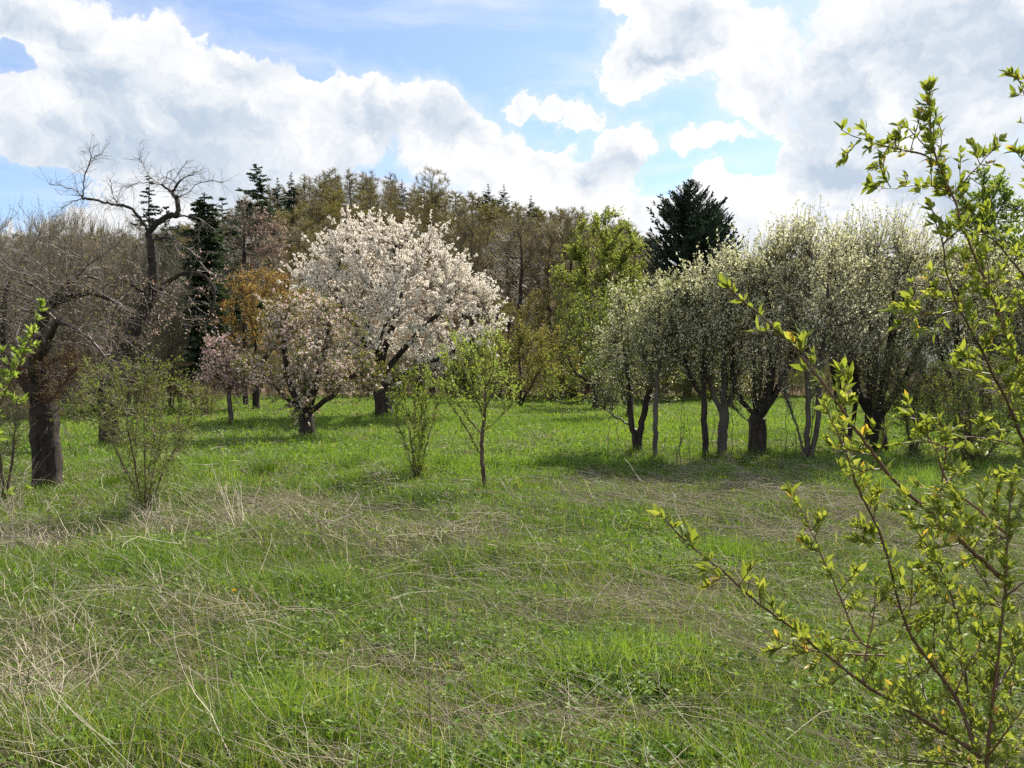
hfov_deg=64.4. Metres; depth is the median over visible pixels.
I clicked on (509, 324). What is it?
forest edge tree
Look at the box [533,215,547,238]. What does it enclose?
bare tree
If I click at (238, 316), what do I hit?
spruce
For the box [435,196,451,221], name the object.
bare tree
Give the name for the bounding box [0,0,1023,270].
sky
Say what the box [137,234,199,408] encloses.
scrub tree
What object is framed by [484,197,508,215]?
bare tree
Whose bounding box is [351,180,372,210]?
bare tree
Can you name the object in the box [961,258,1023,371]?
plum tree
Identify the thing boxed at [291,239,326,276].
bare tree
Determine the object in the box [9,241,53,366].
scrub tree
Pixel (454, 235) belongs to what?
forest edge tree
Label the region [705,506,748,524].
grass tussock
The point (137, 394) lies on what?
hedge shrub
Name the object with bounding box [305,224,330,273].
bare tree
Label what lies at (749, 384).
hedge shrub
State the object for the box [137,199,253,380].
spruce
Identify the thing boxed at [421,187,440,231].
bare tree
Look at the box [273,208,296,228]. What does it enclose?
bare tree
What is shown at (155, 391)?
hedge shrub
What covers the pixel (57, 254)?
scrub tree
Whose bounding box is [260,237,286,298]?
bare tree
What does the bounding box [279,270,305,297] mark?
bare tree
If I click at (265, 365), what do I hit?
hedge shrub
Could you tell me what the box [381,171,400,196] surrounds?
bare tree
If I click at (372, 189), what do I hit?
bare tree
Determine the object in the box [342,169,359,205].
bare tree
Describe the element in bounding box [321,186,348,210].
bare tree
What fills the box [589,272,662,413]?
leafing tree
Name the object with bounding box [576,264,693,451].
plum tree
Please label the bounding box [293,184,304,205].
bare tree
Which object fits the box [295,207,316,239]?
bare tree
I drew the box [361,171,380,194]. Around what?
bare tree
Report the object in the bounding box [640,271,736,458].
plum tree
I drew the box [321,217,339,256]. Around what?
bare tree
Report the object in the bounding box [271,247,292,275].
bare tree
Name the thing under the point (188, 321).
scrub tree
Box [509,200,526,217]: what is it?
bare tree
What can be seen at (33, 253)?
scrub tree
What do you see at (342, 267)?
bare tree
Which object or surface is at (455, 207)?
bare tree
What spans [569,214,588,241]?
bare tree
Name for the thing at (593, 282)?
forest edge tree
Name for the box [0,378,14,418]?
hedge shrub
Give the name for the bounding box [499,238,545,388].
forest edge tree
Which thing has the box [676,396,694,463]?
dead cane
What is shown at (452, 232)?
bare tree
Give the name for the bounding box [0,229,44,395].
scrub tree
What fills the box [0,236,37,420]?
scrub tree
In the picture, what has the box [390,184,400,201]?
bare tree
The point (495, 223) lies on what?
bare tree
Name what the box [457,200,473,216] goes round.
bare tree
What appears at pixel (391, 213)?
bare tree
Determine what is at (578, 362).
hedge shrub
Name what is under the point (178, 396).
hedge shrub
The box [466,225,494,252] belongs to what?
bare tree
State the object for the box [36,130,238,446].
leaning tree
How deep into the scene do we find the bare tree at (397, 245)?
150.12 m
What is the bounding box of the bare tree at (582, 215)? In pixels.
[573,205,591,226]
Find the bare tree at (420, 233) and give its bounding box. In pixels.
[413,227,430,265]
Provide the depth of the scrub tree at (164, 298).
37.13 m
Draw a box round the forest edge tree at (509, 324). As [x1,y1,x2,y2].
[483,213,532,390]
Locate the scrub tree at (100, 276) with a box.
[79,221,136,373]
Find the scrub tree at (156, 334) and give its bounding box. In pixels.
[110,241,177,414]
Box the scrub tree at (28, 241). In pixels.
[0,198,57,419]
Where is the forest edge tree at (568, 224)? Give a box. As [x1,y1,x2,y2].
[535,204,598,392]
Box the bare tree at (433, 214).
[419,204,443,261]
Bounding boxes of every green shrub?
[873,336,965,458]
[888,345,1023,464]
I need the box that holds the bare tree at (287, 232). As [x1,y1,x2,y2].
[274,218,294,255]
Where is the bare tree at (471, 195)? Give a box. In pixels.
[461,190,484,217]
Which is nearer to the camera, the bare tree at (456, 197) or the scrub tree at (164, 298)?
the scrub tree at (164, 298)
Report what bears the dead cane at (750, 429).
on the ground at (282, 491)
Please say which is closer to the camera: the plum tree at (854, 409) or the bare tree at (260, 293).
the plum tree at (854, 409)
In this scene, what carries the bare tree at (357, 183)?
on the ground at (282, 491)
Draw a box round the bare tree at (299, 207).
[293,200,317,225]
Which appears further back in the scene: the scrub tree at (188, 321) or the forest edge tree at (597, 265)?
the forest edge tree at (597, 265)
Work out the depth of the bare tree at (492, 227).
185.03 m
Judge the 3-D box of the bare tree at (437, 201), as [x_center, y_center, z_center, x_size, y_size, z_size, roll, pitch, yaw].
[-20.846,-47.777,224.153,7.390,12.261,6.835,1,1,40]
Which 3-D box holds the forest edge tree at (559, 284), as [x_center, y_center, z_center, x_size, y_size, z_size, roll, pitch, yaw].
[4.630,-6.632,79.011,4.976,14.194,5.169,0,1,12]
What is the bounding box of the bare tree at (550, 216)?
[541,210,560,232]
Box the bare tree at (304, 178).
[298,172,312,196]
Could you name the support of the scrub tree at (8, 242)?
on the ground at (282, 491)
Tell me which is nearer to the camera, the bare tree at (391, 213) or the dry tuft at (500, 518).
the dry tuft at (500, 518)
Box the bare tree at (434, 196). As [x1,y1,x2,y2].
[426,187,443,225]
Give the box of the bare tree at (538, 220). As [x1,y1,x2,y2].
[531,213,541,229]
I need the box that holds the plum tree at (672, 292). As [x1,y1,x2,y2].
[614,260,716,457]
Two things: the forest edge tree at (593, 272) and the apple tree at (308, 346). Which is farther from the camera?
the forest edge tree at (593, 272)
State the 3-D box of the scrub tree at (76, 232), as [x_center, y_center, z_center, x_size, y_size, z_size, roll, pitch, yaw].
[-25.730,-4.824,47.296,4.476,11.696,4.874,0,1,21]
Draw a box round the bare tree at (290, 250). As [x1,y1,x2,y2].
[270,234,300,272]
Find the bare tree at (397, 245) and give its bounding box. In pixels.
[387,224,416,268]
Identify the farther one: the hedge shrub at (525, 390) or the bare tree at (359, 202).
the bare tree at (359, 202)
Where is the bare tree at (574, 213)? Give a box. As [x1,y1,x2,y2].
[566,206,580,222]
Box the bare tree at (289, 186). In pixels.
[279,182,302,222]
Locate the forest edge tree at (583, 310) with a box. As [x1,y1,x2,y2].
[565,274,592,350]
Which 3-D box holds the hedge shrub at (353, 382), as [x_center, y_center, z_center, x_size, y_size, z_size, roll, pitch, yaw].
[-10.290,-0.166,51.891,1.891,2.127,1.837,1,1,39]
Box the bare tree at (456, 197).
[446,190,465,210]
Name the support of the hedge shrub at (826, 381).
on the ground at (282, 491)
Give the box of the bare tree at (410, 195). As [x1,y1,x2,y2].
[405,185,422,203]
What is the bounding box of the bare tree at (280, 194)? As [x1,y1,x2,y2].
[272,184,286,209]
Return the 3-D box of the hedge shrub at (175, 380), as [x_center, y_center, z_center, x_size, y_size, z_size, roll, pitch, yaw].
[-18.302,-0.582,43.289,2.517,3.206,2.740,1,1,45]
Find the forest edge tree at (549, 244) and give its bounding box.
[526,219,575,346]
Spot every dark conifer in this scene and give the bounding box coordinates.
[178,192,232,409]
[639,178,744,397]
[702,203,746,396]
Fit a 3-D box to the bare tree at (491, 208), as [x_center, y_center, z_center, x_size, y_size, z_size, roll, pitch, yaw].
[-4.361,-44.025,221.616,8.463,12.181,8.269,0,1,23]
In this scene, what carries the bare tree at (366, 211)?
on the ground at (282, 491)
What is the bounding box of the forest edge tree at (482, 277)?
[472,243,495,321]
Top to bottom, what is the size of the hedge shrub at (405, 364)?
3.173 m
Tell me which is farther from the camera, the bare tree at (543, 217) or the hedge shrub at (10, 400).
the bare tree at (543, 217)
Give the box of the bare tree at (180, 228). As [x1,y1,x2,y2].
[173,219,188,241]
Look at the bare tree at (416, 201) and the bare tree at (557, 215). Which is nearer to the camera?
the bare tree at (416, 201)
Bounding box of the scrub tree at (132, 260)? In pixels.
[87,219,167,414]
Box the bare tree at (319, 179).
[312,173,330,199]
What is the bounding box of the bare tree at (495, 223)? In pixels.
[492,212,508,244]
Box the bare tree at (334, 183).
[325,178,347,204]
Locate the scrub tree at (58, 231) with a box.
[27,209,86,299]
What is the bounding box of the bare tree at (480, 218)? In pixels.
[470,208,486,226]
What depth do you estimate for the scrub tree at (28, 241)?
27.03 m
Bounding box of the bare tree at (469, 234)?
[462,223,481,248]
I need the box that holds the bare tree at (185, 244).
[177,238,191,262]
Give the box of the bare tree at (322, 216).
[307,197,330,232]
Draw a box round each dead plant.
[1,517,74,735]
[52,655,115,707]
[410,504,454,746]
[488,473,509,551]
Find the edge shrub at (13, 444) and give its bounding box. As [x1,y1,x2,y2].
[0,391,42,501]
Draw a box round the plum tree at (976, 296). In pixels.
[898,227,1023,441]
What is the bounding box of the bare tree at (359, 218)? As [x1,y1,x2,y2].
[352,206,366,230]
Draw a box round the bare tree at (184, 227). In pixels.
[174,226,196,244]
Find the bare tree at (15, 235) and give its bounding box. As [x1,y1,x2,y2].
[4,232,20,248]
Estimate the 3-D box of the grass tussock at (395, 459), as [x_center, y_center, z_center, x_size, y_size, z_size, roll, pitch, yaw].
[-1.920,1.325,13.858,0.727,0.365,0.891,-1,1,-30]
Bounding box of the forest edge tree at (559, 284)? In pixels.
[545,246,567,354]
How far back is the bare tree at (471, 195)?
246.92 m
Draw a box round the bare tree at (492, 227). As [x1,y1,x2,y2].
[489,216,512,250]
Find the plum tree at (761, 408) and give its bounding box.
[705,195,828,456]
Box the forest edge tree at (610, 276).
[595,233,650,319]
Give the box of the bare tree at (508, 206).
[504,202,513,212]
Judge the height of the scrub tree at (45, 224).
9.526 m
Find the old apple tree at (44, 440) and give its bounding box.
[0,194,173,490]
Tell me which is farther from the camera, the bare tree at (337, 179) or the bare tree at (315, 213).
the bare tree at (337, 179)
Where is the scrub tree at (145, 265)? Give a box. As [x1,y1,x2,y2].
[97,215,169,414]
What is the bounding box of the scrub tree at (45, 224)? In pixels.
[15,199,80,379]
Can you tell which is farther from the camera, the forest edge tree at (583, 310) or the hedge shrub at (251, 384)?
the forest edge tree at (583, 310)
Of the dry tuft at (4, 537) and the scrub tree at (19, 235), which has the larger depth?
the scrub tree at (19, 235)
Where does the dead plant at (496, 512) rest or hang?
on the ground at (282, 491)
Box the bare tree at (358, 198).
[352,189,381,218]
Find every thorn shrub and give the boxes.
[0,298,48,496]
[647,272,1023,767]
[833,65,1023,499]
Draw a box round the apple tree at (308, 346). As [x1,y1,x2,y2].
[230,285,394,438]
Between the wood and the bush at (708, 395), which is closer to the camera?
the bush at (708, 395)
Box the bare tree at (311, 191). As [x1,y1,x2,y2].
[307,183,320,205]
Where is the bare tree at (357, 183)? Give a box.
[354,176,368,196]
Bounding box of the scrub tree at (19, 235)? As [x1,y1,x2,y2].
[0,217,43,384]
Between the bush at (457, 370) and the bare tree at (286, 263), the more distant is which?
the bare tree at (286, 263)
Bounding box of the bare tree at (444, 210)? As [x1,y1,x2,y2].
[436,207,454,234]
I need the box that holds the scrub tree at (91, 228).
[44,204,103,405]
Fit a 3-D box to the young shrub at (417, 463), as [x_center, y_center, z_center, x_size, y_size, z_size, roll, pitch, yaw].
[-1.482,0.578,12.589,0.866,1.816,0.791,1,1,39]
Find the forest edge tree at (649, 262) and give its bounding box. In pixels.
[621,233,655,325]
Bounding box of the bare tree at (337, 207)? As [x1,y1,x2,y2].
[322,200,342,220]
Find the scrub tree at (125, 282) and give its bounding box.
[75,216,136,380]
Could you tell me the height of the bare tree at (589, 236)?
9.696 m
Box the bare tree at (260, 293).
[247,281,276,330]
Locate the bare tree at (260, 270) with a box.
[238,251,275,300]
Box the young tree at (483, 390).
[416,313,523,491]
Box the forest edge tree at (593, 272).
[574,253,601,316]
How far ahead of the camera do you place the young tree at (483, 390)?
11.19 m
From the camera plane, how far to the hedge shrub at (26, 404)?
19.15 m
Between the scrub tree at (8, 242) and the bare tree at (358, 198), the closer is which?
the scrub tree at (8, 242)
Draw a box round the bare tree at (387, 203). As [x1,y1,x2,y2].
[377,188,400,223]
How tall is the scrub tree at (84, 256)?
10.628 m
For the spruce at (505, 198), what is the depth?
239.48 m
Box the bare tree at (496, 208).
[477,203,500,231]
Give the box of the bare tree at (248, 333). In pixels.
[238,314,260,345]
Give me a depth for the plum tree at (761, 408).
15.84 m
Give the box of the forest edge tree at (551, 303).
[528,255,555,352]
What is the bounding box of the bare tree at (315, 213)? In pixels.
[302,196,324,239]
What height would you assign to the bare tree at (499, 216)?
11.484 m
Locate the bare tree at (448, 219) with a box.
[437,212,460,252]
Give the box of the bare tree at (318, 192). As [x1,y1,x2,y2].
[311,179,330,212]
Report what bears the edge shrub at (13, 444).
on the ground at (282, 491)
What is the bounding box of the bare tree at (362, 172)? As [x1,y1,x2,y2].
[356,170,371,188]
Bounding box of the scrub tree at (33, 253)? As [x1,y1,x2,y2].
[15,218,73,324]
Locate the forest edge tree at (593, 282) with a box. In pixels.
[586,256,606,319]
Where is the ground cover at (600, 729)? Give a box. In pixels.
[0,397,1023,767]
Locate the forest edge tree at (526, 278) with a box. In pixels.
[507,212,559,382]
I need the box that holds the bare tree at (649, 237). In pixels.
[642,230,662,255]
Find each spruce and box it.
[102,175,189,363]
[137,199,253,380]
[157,206,198,379]
[179,197,281,362]
[224,204,247,272]
[270,178,290,223]
[282,172,300,221]
[396,182,407,207]
[478,184,495,225]
[495,188,512,221]
[523,195,537,233]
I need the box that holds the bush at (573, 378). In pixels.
[529,281,634,408]
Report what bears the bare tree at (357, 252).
on the ground at (282, 491)
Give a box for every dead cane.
[600,398,615,455]
[613,411,622,446]
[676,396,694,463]
[677,403,682,465]
[679,409,690,464]
[725,384,742,463]
[746,394,762,463]
[766,425,785,470]
[782,407,804,460]
[785,399,793,453]
[795,416,810,459]
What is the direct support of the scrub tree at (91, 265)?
on the ground at (282, 491)
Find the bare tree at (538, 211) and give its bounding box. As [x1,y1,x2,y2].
[525,206,546,224]
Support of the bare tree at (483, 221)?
on the ground at (282, 491)
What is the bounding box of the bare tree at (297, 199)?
[291,188,309,209]
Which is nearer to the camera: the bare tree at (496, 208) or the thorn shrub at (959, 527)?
the thorn shrub at (959, 527)
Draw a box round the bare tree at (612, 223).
[609,219,624,234]
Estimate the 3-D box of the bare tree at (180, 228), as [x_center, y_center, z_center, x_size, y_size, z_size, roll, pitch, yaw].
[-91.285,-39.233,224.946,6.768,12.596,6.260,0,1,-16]
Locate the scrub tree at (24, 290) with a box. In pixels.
[3,238,59,393]
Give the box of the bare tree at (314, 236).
[307,227,332,247]
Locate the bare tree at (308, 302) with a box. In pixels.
[286,288,313,336]
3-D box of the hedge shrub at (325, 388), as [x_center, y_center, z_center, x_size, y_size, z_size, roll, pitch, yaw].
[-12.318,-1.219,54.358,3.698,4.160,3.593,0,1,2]
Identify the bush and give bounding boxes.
[46,345,222,514]
[440,337,510,402]
[469,295,530,396]
[475,317,563,405]
[511,287,570,395]
[522,320,583,401]
[546,283,604,397]
[631,328,689,402]
[670,347,748,400]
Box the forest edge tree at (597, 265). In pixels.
[591,229,635,351]
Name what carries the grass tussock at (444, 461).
on the ground at (282, 491)
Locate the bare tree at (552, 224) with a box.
[541,220,563,255]
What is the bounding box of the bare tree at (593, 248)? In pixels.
[587,239,612,261]
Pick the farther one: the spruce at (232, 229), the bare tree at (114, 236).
the bare tree at (114, 236)
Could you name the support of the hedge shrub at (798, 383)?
on the ground at (282, 491)
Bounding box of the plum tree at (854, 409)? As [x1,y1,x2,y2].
[810,214,888,441]
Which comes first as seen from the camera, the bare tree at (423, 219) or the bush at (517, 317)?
the bush at (517, 317)
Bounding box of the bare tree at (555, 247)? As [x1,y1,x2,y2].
[541,237,567,258]
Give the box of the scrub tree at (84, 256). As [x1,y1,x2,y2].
[54,206,111,398]
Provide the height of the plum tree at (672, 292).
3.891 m
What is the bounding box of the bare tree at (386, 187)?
[381,181,401,202]
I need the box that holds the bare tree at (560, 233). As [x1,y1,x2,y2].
[554,219,574,251]
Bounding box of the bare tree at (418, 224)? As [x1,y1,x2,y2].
[414,213,428,235]
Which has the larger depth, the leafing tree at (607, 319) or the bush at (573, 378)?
the bush at (573, 378)
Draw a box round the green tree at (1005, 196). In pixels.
[948,162,1023,407]
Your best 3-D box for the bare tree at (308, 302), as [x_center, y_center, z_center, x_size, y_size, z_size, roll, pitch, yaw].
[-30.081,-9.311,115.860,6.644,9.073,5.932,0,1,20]
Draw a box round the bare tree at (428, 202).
[413,193,434,221]
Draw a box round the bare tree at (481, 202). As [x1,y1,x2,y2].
[476,195,497,210]
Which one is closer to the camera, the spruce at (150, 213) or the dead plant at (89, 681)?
the dead plant at (89, 681)
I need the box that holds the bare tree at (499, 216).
[489,212,511,237]
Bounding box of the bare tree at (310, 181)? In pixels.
[302,177,316,200]
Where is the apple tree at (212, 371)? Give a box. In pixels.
[193,326,268,422]
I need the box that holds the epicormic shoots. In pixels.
[0,331,104,410]
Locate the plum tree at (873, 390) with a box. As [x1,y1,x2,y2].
[812,193,983,453]
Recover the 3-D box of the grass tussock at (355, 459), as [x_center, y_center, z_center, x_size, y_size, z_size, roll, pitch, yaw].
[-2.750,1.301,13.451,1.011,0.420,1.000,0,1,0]
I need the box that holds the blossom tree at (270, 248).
[207,188,297,404]
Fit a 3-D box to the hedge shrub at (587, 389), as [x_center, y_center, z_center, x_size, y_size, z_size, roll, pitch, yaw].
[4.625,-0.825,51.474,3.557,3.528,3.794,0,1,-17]
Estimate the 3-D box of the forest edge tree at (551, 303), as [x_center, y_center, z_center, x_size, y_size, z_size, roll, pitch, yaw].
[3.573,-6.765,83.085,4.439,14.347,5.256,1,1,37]
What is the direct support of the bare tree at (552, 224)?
on the ground at (282, 491)
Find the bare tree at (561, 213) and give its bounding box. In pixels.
[552,210,567,226]
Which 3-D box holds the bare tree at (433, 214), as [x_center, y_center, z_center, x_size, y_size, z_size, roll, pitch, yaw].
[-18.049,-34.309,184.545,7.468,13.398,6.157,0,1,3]
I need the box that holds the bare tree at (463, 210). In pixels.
[455,206,471,225]
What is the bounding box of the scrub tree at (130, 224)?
[74,210,158,369]
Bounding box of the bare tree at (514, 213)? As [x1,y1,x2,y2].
[507,211,521,224]
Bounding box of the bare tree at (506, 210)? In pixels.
[493,207,513,237]
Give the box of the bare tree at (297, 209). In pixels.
[289,207,315,234]
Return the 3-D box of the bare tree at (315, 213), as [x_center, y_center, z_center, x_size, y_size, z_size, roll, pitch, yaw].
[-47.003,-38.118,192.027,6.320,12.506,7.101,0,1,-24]
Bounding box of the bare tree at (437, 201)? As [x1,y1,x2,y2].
[426,189,446,226]
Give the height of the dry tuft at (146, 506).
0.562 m
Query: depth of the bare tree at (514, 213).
229.90 m
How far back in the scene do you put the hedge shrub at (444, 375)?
51.58 m
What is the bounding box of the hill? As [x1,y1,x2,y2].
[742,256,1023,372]
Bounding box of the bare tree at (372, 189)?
[360,180,377,204]
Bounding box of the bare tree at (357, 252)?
[348,229,364,258]
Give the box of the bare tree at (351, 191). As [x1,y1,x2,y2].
[344,181,357,201]
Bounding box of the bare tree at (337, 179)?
[333,175,342,192]
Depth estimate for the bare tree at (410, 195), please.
236.86 m
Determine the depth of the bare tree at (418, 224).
192.30 m
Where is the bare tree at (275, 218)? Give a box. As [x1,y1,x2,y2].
[268,212,288,231]
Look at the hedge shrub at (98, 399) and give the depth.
32.63 m
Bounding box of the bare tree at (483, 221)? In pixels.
[475,209,491,233]
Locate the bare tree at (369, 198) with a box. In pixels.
[361,184,382,218]
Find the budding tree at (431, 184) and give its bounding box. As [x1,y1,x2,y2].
[411,165,451,217]
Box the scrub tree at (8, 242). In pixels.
[0,215,19,365]
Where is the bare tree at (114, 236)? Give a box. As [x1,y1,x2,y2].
[106,228,125,246]
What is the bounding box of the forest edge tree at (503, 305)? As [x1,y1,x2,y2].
[489,254,524,338]
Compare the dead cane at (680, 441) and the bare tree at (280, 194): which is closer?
the dead cane at (680, 441)
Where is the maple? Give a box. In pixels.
[548,204,654,394]
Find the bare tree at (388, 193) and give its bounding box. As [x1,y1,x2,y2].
[382,191,398,209]
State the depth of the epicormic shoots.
11.22 m
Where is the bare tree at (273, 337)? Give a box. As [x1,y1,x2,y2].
[261,323,297,362]
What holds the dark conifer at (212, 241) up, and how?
on the ground at (282, 491)
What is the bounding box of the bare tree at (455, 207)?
[449,202,464,222]
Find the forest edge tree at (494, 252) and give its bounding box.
[479,235,517,356]
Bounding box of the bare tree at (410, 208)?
[405,196,421,223]
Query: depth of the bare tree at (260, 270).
139.35 m
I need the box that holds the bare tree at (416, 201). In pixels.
[405,194,427,238]
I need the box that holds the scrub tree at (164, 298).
[133,247,184,406]
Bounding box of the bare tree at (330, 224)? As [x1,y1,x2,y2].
[322,218,336,234]
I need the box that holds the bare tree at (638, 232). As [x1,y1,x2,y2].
[625,229,643,244]
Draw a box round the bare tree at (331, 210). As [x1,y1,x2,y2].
[318,206,340,224]
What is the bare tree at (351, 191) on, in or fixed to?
on the ground at (282, 491)
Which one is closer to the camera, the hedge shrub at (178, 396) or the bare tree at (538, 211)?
the hedge shrub at (178, 396)
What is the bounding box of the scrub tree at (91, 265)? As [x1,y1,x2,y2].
[74,217,111,399]
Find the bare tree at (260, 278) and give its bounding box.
[247,265,274,306]
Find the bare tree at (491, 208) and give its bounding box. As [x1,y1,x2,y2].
[481,201,505,227]
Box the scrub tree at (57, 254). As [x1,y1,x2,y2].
[19,205,87,380]
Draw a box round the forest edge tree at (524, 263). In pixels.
[487,203,547,392]
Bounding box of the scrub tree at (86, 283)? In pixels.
[51,204,119,397]
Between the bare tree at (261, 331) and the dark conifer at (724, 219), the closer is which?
the dark conifer at (724, 219)
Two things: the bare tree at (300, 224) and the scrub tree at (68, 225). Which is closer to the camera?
the scrub tree at (68, 225)
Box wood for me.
[674,233,1023,356]
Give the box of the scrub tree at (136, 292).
[111,243,144,405]
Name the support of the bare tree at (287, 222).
on the ground at (282, 491)
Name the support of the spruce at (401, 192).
on the ground at (282, 491)
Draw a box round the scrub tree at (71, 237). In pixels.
[23,216,98,414]
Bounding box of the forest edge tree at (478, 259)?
[448,212,503,334]
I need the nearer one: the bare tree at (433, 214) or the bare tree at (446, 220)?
the bare tree at (433, 214)
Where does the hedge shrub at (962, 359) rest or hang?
on the ground at (282, 491)
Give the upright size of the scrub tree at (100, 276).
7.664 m
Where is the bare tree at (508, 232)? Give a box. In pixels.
[490,227,521,252]
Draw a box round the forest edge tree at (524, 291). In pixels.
[505,236,551,380]
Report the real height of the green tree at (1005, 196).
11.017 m
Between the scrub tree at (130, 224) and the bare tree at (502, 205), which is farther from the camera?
the bare tree at (502, 205)
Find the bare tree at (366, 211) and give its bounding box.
[356,200,377,232]
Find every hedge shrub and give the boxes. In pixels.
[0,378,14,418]
[0,379,67,431]
[0,385,17,415]
[0,386,22,417]
[74,357,100,404]
[75,354,103,411]
[129,376,159,413]
[129,380,169,405]
[151,347,183,401]
[159,351,195,407]
[163,346,229,408]
[191,376,224,417]
[232,344,282,393]
[233,354,266,398]
[257,354,295,395]
[265,379,277,398]
[268,355,297,392]
[288,349,316,388]
[322,342,348,395]
[331,337,391,396]
[344,368,361,396]
[370,357,407,393]
[387,332,440,393]
[387,351,425,398]
[401,349,435,395]
[414,349,443,395]
[427,339,472,396]
[432,362,455,395]
[448,330,484,388]
[503,368,522,395]
[504,364,518,396]
[518,365,534,397]
[522,347,577,399]
[544,355,569,398]
[557,333,594,398]
[566,373,587,398]
[577,350,600,396]
[742,358,778,397]
[775,334,819,395]
[775,345,801,395]
[777,368,799,397]
[791,364,815,398]
[804,349,846,407]
[815,365,831,392]
[865,334,912,394]
[894,371,918,398]
[901,356,937,396]
[932,344,993,380]
[986,366,1016,406]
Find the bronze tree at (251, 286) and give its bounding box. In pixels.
[201,263,316,408]
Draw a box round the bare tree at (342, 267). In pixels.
[325,264,349,294]
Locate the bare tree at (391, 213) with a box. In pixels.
[381,206,403,227]
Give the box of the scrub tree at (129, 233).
[101,213,179,409]
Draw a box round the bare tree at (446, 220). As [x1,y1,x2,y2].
[440,210,455,238]
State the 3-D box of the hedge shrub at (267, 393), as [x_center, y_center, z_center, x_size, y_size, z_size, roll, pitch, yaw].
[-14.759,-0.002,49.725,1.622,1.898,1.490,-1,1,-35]
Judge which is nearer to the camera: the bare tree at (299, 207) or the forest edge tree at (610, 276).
the forest edge tree at (610, 276)
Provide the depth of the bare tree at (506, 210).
208.17 m
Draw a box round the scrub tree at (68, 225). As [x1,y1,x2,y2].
[32,205,88,341]
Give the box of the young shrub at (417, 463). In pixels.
[384,364,449,478]
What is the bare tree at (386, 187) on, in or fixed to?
on the ground at (282, 491)
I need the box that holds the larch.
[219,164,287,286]
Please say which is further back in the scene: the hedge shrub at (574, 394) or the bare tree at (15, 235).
the bare tree at (15, 235)
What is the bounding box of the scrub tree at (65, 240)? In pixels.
[21,223,90,401]
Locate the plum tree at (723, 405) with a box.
[662,228,779,457]
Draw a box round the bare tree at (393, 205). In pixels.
[379,194,403,220]
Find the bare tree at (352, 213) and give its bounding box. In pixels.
[350,206,365,224]
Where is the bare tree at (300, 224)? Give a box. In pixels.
[290,219,310,258]
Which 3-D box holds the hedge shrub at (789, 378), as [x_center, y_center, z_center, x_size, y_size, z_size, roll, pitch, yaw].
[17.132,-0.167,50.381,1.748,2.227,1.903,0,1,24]
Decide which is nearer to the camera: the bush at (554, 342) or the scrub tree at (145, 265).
the scrub tree at (145, 265)
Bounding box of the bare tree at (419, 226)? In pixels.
[413,224,427,242]
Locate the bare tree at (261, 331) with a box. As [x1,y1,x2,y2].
[249,298,279,369]
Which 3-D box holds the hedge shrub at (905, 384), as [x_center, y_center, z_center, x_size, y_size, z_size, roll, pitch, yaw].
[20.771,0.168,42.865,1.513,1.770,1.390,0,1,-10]
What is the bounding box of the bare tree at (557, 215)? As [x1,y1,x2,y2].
[550,205,566,225]
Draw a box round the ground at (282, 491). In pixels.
[0,205,1023,767]
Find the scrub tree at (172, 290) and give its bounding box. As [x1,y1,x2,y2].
[136,224,190,381]
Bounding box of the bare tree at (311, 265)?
[302,255,325,296]
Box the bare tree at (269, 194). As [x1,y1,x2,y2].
[259,182,278,203]
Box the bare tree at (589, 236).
[576,232,598,240]
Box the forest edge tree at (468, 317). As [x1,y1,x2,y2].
[447,250,483,337]
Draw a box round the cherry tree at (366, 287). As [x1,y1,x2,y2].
[276,198,513,416]
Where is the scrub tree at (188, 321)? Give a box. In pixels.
[137,227,200,406]
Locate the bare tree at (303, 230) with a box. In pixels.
[290,216,316,261]
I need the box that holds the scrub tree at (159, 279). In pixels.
[120,239,177,410]
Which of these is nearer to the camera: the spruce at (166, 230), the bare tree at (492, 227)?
the spruce at (166, 230)
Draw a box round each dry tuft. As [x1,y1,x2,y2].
[0,451,50,513]
[0,499,67,554]
[0,580,250,761]
[0,584,137,766]
[92,477,179,526]
[138,449,266,528]
[469,461,521,545]
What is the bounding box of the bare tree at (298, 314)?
[283,287,324,384]
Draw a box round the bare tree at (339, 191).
[330,183,344,221]
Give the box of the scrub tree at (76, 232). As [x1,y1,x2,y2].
[33,207,96,349]
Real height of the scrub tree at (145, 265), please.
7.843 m
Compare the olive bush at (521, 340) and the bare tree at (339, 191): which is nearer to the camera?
the olive bush at (521, 340)
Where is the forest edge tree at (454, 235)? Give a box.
[431,207,491,390]
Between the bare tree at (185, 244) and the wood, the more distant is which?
the wood
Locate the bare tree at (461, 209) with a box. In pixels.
[452,207,466,229]
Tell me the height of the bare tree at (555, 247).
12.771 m
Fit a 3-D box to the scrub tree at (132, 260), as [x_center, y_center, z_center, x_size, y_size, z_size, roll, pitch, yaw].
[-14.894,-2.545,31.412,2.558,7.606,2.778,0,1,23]
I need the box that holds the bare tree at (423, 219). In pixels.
[401,209,427,238]
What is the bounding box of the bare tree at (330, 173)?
[321,167,343,199]
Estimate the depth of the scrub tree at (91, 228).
38.68 m
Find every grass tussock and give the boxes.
[79,469,141,489]
[239,455,281,475]
[317,453,374,472]
[384,455,407,464]
[424,454,462,471]
[635,451,678,471]
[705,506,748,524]
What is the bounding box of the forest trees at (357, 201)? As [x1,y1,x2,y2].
[87,187,675,289]
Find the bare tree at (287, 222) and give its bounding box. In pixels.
[280,215,293,234]
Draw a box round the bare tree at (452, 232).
[440,223,462,252]
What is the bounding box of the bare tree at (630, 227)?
[623,221,639,237]
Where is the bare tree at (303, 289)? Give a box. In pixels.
[285,280,325,326]
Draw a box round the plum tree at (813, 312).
[743,199,895,460]
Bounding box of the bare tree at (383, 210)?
[375,205,397,235]

